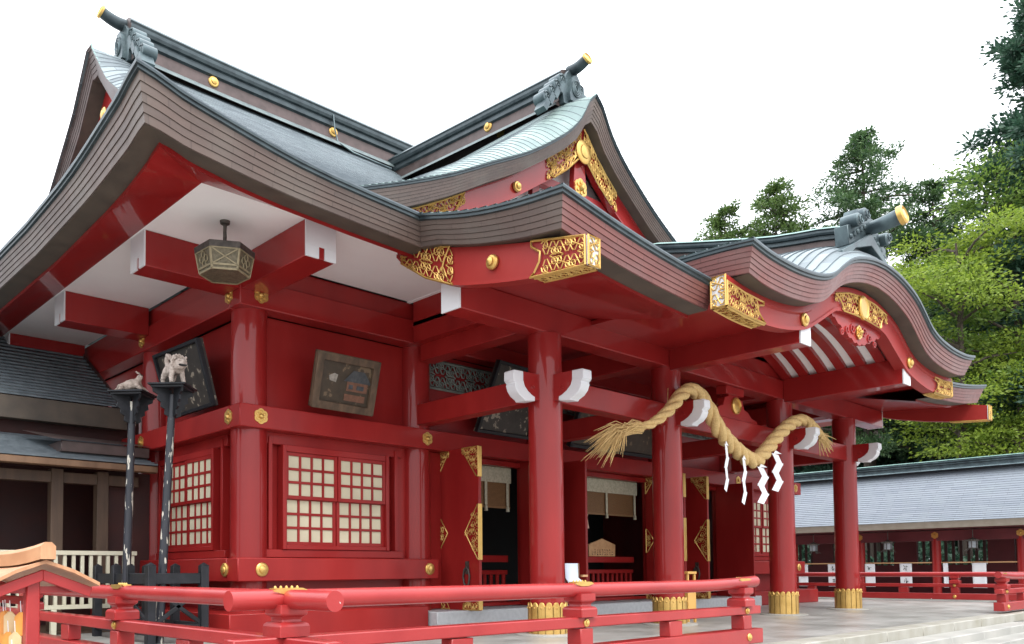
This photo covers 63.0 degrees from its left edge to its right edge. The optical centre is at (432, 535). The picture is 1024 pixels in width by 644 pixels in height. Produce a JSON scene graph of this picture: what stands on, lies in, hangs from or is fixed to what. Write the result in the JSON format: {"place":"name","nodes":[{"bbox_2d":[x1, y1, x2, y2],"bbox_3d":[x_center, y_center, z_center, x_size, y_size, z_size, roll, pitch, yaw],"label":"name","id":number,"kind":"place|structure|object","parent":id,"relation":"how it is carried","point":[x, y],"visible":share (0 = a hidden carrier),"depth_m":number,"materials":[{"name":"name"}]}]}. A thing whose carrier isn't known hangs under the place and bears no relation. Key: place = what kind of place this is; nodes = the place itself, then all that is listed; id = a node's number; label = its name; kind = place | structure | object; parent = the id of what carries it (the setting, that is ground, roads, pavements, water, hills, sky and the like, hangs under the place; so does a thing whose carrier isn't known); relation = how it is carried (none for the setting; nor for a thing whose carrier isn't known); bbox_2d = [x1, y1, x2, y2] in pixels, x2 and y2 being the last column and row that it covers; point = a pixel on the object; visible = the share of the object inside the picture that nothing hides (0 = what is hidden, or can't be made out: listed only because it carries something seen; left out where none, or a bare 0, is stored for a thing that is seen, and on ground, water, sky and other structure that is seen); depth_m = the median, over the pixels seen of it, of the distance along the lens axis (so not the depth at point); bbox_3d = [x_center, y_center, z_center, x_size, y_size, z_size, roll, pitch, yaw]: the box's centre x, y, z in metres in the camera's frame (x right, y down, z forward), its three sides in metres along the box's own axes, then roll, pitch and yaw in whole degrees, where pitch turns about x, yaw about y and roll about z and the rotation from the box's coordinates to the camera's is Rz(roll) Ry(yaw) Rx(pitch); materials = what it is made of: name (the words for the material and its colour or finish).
{"place":"outdoors","nodes":[
{"label":"outdoors","id":0,"kind":"place"},
{"bbox_2d":[0,0,1023,269],"label":"sky","id":1,"kind":"structure","parent":0,"point":[706,103],"materials":[{"name":"white"}]},
{"bbox_2d":[58,598,1023,643],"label":"stone terrace","id":2,"kind":"structure","parent":0,"point":[820,619],"depth_m":13.07,"materials":[{"name":"grey stone"}]},
{"bbox_2d":[107,389,156,582],"bbox_3d":[-3.785,-0.234,10.421,0.460,3.122,0.460,-1,-2,5],"label":"display pole","id":3,"kind":"object","parent":2,"relation":"on","point":[132,405],"visible":0.91,"depth_m":10.41,"materials":[{"name":"black paint"}]},
{"bbox_2d":[115,371,148,391],"bbox_3d":[-3.824,-1.931,10.480,0.395,0.266,0.272,0,-2,1],"label":"beast carving","id":4,"kind":"object","parent":3,"relation":"on","point":[136,383],"visible":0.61,"depth_m":10.40},
{"bbox_2d":[92,562,208,643],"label":"pole stand","id":5,"kind":"object","parent":2,"relation":"on","point":[150,576],"visible":0.63,"depth_m":10.28,"materials":[{"name":"black paint"}]},
{"bbox_2d":[0,583,343,643],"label":"side railing","id":6,"kind":"object","parent":2,"relation":"on","point":[123,599],"visible":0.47,"depth_m":6.56,"materials":[{"name":"red paint"}]},
{"bbox_2d":[147,382,196,643],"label":"display pole","id":7,"kind":"object","parent":2,"relation":"on","point":[172,397],"visible":0.96,"depth_m":10.08,"materials":[{"name":"black paint"}]},
{"bbox_2d":[160,354,187,381],"bbox_3d":[-3.167,-2.051,10.163,0.218,0.433,0.549,2,-3,-42],"label":"beast carving","id":8,"kind":"object","parent":7,"relation":"on","point":[175,367],"visible":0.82,"depth_m":10.07},
{"bbox_2d":[223,576,762,643],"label":"front railing","id":9,"kind":"object","parent":2,"relation":"on","point":[579,613],"visible":0.94,"depth_m":6.64,"materials":[{"name":"red paint"}]},
{"bbox_2d":[0,5,991,636],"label":"shrine hall","id":10,"kind":"structure","parent":2,"relation":"on","point":[438,275],"depth_m":12.32,"materials":[{"name":"red wood"}]},
{"bbox_2d":[152,337,217,418],"bbox_3d":[-3.539,-2.209,11.781,0.316,0.964,1.484,2,-3,-42],"label":"votive picture","id":11,"kind":"object","parent":10,"relation":"attached to","point":[198,376],"visible":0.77,"depth_m":11.49,"materials":[{"name":"black paint"}]},
{"bbox_2d":[156,434,229,559],"bbox_3d":[-3.641,-0.498,12.359,0.160,1.710,2.460,2,-3,-42],"label":"window","id":12,"kind":"structure","parent":10,"relation":"in","point":[199,528],"depth_m":12.01,"materials":[{"name":"red paint"}]},
{"bbox_2d":[194,219,254,284],"bbox_3d":[-2.458,-3.378,9.797,0.621,0.668,0.699,2,-3,-42],"label":"hanging lantern","id":13,"kind":"object","parent":10,"relation":"hanging from","point":[224,261],"visible":1,"depth_m":9.61,"materials":[{"name":"metal"}]},
{"bbox_2d":[267,432,402,557],"bbox_3d":[-1.409,-0.525,12.020,2.460,1.710,0.160,2,-3,-42],"label":"window","id":14,"kind":"structure","parent":10,"relation":"in","point":[333,495],"depth_m":11.96,"materials":[{"name":"red paint"}]},
{"bbox_2d":[308,349,380,416],"bbox_3d":[-1.230,-2.118,11.639,1.124,0.759,0.372,2,-3,-42],"label":"votive picture","id":15,"kind":"object","parent":10,"relation":"attached to","point":[344,383],"visible":1,"depth_m":11.61,"materials":[{"name":"brown wood"}]},
{"bbox_2d":[440,445,482,610],"bbox_3d":[0.412,-0.097,13.046,0.104,2.542,0.913,2,-3,-42],"label":"door leaf","id":16,"kind":"structure","parent":10,"relation":"in","point":[461,468],"depth_m":12.99,"materials":[{"name":"red paint"}]},
{"bbox_2d":[481,465,510,511],"bbox_3d":[0.722,-0.715,14.191,1.840,1.029,0.142,2,-3,-42],"label":"bamboo blind","id":17,"kind":"object","parent":10,"relation":"attached to","point":[498,476],"visible":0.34,"depth_m":14.58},
{"bbox_2d":[473,359,527,439],"bbox_3d":[1.330,-2.277,14.040,1.355,1.183,0.492,2,-3,-42],"label":"votive picture","id":18,"kind":"object","parent":10,"relation":"attached to","point":[512,423],"visible":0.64,"depth_m":13.97,"materials":[{"name":"black paint"}]},
{"bbox_2d":[520,462,529,604],"bbox_3d":[1.858,-0.050,14.336,0.060,2.540,0.900,2,-3,-42],"label":"door leaf","id":19,"kind":"structure","parent":10,"relation":"in","point":[524,466],"depth_m":14.57,"materials":[{"name":"red paint"}]},
{"bbox_2d":[563,460,587,604],"bbox_3d":[2.381,-0.033,14.801,0.060,2.540,0.900,2,-3,-42],"label":"door leaf","id":20,"kind":"structure","parent":10,"relation":"in","point":[574,472],"depth_m":14.61,"materials":[{"name":"red paint"}]},
{"bbox_2d":[588,539,614,556],"bbox_3d":[3.415,0.250,16.787,0.880,0.360,0.036,2,-3,-42],"label":"wooden notice","id":21,"kind":"object","parent":10,"relation":"on","point":[601,547],"visible":0.99,"depth_m":16.76,"materials":[{"name":"brown wood"}]},
{"bbox_2d":[566,411,651,458],"bbox_3d":[3.615,-2.016,16.013,2.807,0.866,0.411,2,-3,-42],"label":"votive picture","id":22,"kind":"object","parent":10,"relation":"attached to","point":[639,445],"visible":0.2,"depth_m":16.37,"materials":[{"name":"black paint"}]},
{"bbox_2d":[587,477,636,528],"bbox_3d":[3.141,-0.637,16.346,3.080,1.029,0.142,2,-3,-42],"label":"bamboo blind","id":23,"kind":"object","parent":10,"relation":"attached to","point":[614,488],"visible":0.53,"depth_m":16.82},
{"bbox_2d":[645,473,686,598],"bbox_3d":[4.736,0.042,16.898,0.079,2.542,0.913,2,-3,-42],"label":"door leaf","id":24,"kind":"structure","parent":10,"relation":"in","point":[648,485],"depth_m":17.13,"materials":[{"name":"red paint"}]},
{"bbox_2d":[685,476,710,598],"bbox_3d":[5.383,0.063,17.475,0.104,2.542,0.913,2,-3,-42],"label":"door leaf","id":25,"kind":"structure","parent":10,"relation":"in","point":[697,488],"depth_m":17.29,"materials":[{"name":"red paint"}]},
{"bbox_2d":[583,383,834,504],"bbox_3d":[4.978,-1.415,13.658,7.531,1.835,0.529,2,-3,-42],"label":"sacred rope","id":26,"kind":"object","parent":10,"relation":"hanging from","point":[613,435],"visible":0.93,"depth_m":13.26,"materials":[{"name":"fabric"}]},
{"bbox_2d":[715,482,755,596],"bbox_3d":[6.829,0.110,18.765,0.060,2.540,0.900,2,-3,-42],"label":"door leaf","id":27,"kind":"structure","parent":10,"relation":"in","point":[735,538],"depth_m":18.74,"materials":[{"name":"red paint"}]},
{"bbox_2d":[754,491,768,560],"bbox_3d":[8.086,-0.220,20.479,2.460,1.710,0.160,2,-3,-42],"label":"window","id":28,"kind":"structure","parent":10,"relation":"in","point":[761,525],"depth_m":20.44,"materials":[{"name":"red paint"}]},
{"bbox_2d":[685,571,696,622],"bbox_3d":[4.071,0.997,13.378,0.260,0.820,0.260,2,-3,-42],"label":"wooden stand","id":29,"kind":"object","parent":2,"relation":"on","point":[691,600],"visible":0.29,"depth_m":13.28,"materials":[{"name":"yellow wood"}]},
{"bbox_2d":[765,610,1023,643],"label":"terrace edge stones","id":30,"kind":"object","parent":2,"relation":"on","point":[880,635],"visible":0.98,"depth_m":11.83,"materials":[{"name":"beige stone"}]},
{"bbox_2d":[993,571,1023,610],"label":"front railing","id":31,"kind":"object","parent":30,"relation":"on","point":[1003,589],"visible":1,"depth_m":15.41,"materials":[{"name":"red paint"}]},
{"bbox_2d":[797,572,1023,600],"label":"side railing","id":32,"kind":"object","parent":2,"relation":"on","point":[955,593],"visible":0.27,"depth_m":21.52,"materials":[{"name":"red paint"}]},
{"bbox_2d":[565,563,587,601],"bbox_3d":[2.083,0.882,11.950,0.393,0.950,0.290,2,-3,-42],"label":"paper notice","id":33,"kind":"object","parent":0,"point":[571,572],"visible":0.48,"depth_m":11.93,"materials":[{"name":"white paper"}]},
{"bbox_3d":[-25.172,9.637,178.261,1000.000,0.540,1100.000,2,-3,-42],"label":"ground","id":34,"kind":"structure","parent":0,"visible":0},
{"bbox_2d":[0,542,99,643],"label":"plaque rack","id":35,"kind":"object","parent":34,"relation":"on","point":[31,573],"visible":1,"depth_m":5.18,"materials":[{"name":"red wood"}]},
{"bbox_2d":[0,600,6,632],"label":"prayer plaque","id":36,"kind":"object","parent":35,"relation":"hanging from","point":[2,613],"visible":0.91,"depth_m":5.32,"materials":[{"name":"orange wood"}]},
{"bbox_2d":[2,621,11,643],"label":"prayer plaque","id":37,"kind":"object","parent":35,"relation":"hanging from","point":[5,637],"visible":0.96,"depth_m":5.23,"materials":[{"name":"orange wood"}]},
{"bbox_2d":[4,600,15,633],"bbox_3d":[-2.692,0.531,5.286,0.104,0.230,0.012,-1,-3,19],"label":"prayer plaque","id":38,"kind":"object","parent":35,"relation":"hanging from","point":[10,615],"visible":0.68,"depth_m":5.28,"materials":[{"name":"brown wood"}]},
{"bbox_2d":[9,621,21,643],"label":"prayer plaque","id":39,"kind":"object","parent":35,"relation":"hanging from","point":[15,637],"visible":1,"depth_m":5.19,"materials":[{"name":"brown wood"}]},
{"bbox_2d":[14,601,22,635],"bbox_3d":[-2.575,0.520,5.189,0.104,0.218,0.012,-1,-3,21],"label":"prayer plaque","id":40,"kind":"object","parent":35,"relation":"hanging from","point":[18,620],"visible":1,"depth_m":5.19,"materials":[{"name":"orange wood"}]},
{"bbox_2d":[692,198,770,240],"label":"pine tree","id":41,"kind":"object","parent":34,"relation":"on","point":[716,222],"visible":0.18,"depth_m":44.59,"materials":[{"name":"green plant"}]},
{"bbox_2d":[716,174,835,236],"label":"pine tree","id":42,"kind":"object","parent":34,"relation":"on","point":[775,207],"visible":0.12,"depth_m":44.29,"materials":[{"name":"green plant"}]},
{"bbox_2d":[794,427,861,559],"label":"cedar tree","id":43,"kind":"object","parent":34,"relation":"on","point":[802,469],"visible":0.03,"depth_m":49.02,"materials":[{"name":"green plant"}]},
{"bbox_2d":[808,421,955,564],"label":"cedar tree","id":44,"kind":"object","parent":34,"relation":"on","point":[880,459],"visible":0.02,"depth_m":46.40,"materials":[{"name":"green plant"}]},
{"bbox_2d":[798,541,987,565],"bbox_3d":[19.606,1.287,33.536,5.420,3.778,28.425,2,-3,-42],"label":"hedge","id":45,"kind":"object","parent":34,"relation":"on","point":[949,545],"visible":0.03,"depth_m":33.06,"materials":[{"name":"plant"}]},
{"bbox_2d":[798,125,1001,562],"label":"conifer tree","id":46,"kind":"object","parent":34,"relation":"on","point":[858,153],"visible":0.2,"depth_m":43.86,"materials":[{"name":"green plant"}]},
{"bbox_2d":[794,453,1023,601],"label":"corridor building","id":47,"kind":"structure","parent":34,"relation":"on","point":[908,507],"depth_m":27.52,"materials":[{"name":"grey metal"}]},
{"bbox_2d":[799,564,807,582],"bbox_3d":[13.367,1.449,29.954,0.067,0.780,0.364,2,-3,-42],"label":"cloth banner","id":48,"kind":"object","parent":47,"relation":"hanging from","point":[803,579],"visible":0.23,"depth_m":29.92,"materials":[{"name":"white fabric"}]},
{"bbox_2d":[807,534,820,553],"bbox_3d":[13.470,0.306,29.378,0.463,0.706,0.416,2,-3,-42],"label":"corridor lantern","id":49,"kind":"object","parent":47,"relation":"hanging from","point":[813,545],"visible":1,"depth_m":29.29,"materials":[{"name":"metal"}]},
{"bbox_2d":[828,564,834,582],"bbox_3d":[14.062,1.412,29.167,0.079,0.780,0.364,2,-3,-42],"label":"cloth banner","id":50,"kind":"object","parent":47,"relation":"hanging from","point":[831,567],"visible":0.52,"depth_m":29.22,"materials":[{"name":"white fabric"}]},
{"bbox_2d":[865,564,875,586],"bbox_3d":[14.884,1.368,28.254,0.067,0.780,0.344,2,-3,-42],"label":"cloth banner","id":51,"kind":"object","parent":47,"relation":"hanging from","point":[869,567],"visible":0.57,"depth_m":28.27,"materials":[{"name":"white fabric"}]},
{"bbox_2d":[881,531,894,551],"bbox_3d":[15.101,0.219,27.552,0.463,0.706,0.416,2,-3,-42],"label":"corridor lantern","id":52,"kind":"object","parent":47,"relation":"hanging from","point":[887,544],"visible":1,"depth_m":27.46,"materials":[{"name":"metal"}]},
{"bbox_2d":[900,563,911,582],"bbox_3d":[15.625,1.328,27.415,0.079,0.780,0.384,2,-3,-42],"label":"cloth banner","id":53,"kind":"object","parent":47,"relation":"hanging from","point":[906,567],"visible":0.66,"depth_m":27.43,"materials":[{"name":"white fabric"}]},
{"bbox_2d":[943,563,948,587],"bbox_3d":[16.411,1.287,26.549,0.060,0.780,0.164,2,-3,-42],"label":"cloth banner","id":54,"kind":"object","parent":47,"relation":"hanging from","point":[945,569],"visible":0.75,"depth_m":26.56,"materials":[{"name":"white fabric"}]},
{"bbox_2d":[964,528,981,550],"bbox_3d":[16.731,0.132,25.725,0.463,0.706,0.416,2,-3,-42],"label":"corridor lantern","id":55,"kind":"object","parent":47,"relation":"hanging from","point":[972,542],"visible":1,"depth_m":25.63,"materials":[{"name":"metal"}]},
{"bbox_2d":[972,563,986,587],"bbox_3d":[17.030,1.254,25.855,0.060,0.780,0.404,2,-3,-42],"label":"cloth banner","id":56,"kind":"object","parent":47,"relation":"hanging from","point":[978,567],"visible":0.67,"depth_m":25.87,"materials":[{"name":"white fabric"}]},
{"bbox_2d":[876,172,1022,564],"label":"conifer tree","id":57,"kind":"object","parent":34,"relation":"on","point":[929,185],"visible":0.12,"depth_m":43.42,"materials":[{"name":"green plant"}]},
{"bbox_2d":[877,622,1023,643],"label":"stone steps","id":58,"kind":"structure","parent":34,"relation":"on","point":[1008,633],"depth_m":12.63,"materials":[{"name":"beige stone"}]},
{"bbox_2d":[918,288,987,554],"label":"cedar tree","id":59,"kind":"object","parent":34,"relation":"on","point":[956,540],"depth_m":43.36,"materials":[{"name":"green plant"}]},
{"bbox_2d":[883,204,1023,560],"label":"leafy tree","id":60,"kind":"object","parent":34,"relation":"on","point":[933,286],"visible":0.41,"depth_m":32.52,"materials":[{"name":"green plant"}]},
{"bbox_2d":[908,0,1023,460],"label":"cedar tree","id":61,"kind":"object","parent":34,"relation":"on","point":[1010,55],"visible":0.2,"depth_m":34.80,"materials":[{"name":"green plant"}]},
{"bbox_2d":[909,138,1023,447],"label":"leafy tree","id":62,"kind":"object","parent":34,"relation":"on","point":[1012,197],"visible":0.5,"depth_m":33.57,"materials":[{"name":"green plant"}]},
{"bbox_2d":[909,393,1023,458],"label":"leafy tree","id":63,"kind":"object","parent":34,"relation":"on","point":[981,438],"visible":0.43,"depth_m":31.67,"materials":[{"name":"green plant"}]},
{"bbox_2d":[928,275,1023,553],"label":"cedar tree","id":64,"kind":"object","parent":34,"relation":"on","point":[981,541],"visible":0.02,"depth_m":40.72,"materials":[{"name":"green plant"}]},
{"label":"side paving","id":65,"kind":"structure","parent":0,"visible":0},
{"bbox_2d":[0,550,136,634],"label":"ivory fence","id":66,"kind":"object","parent":65,"relation":"on","point":[54,607],"visible":0.43,"depth_m":11.42,"materials":[{"name":"paint"}]},
{"bbox_2d":[0,336,157,634],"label":"side building","id":67,"kind":"structure","parent":65,"relation":"on","point":[63,434],"depth_m":12.97,"materials":[{"name":"brown wood"}]}
]}

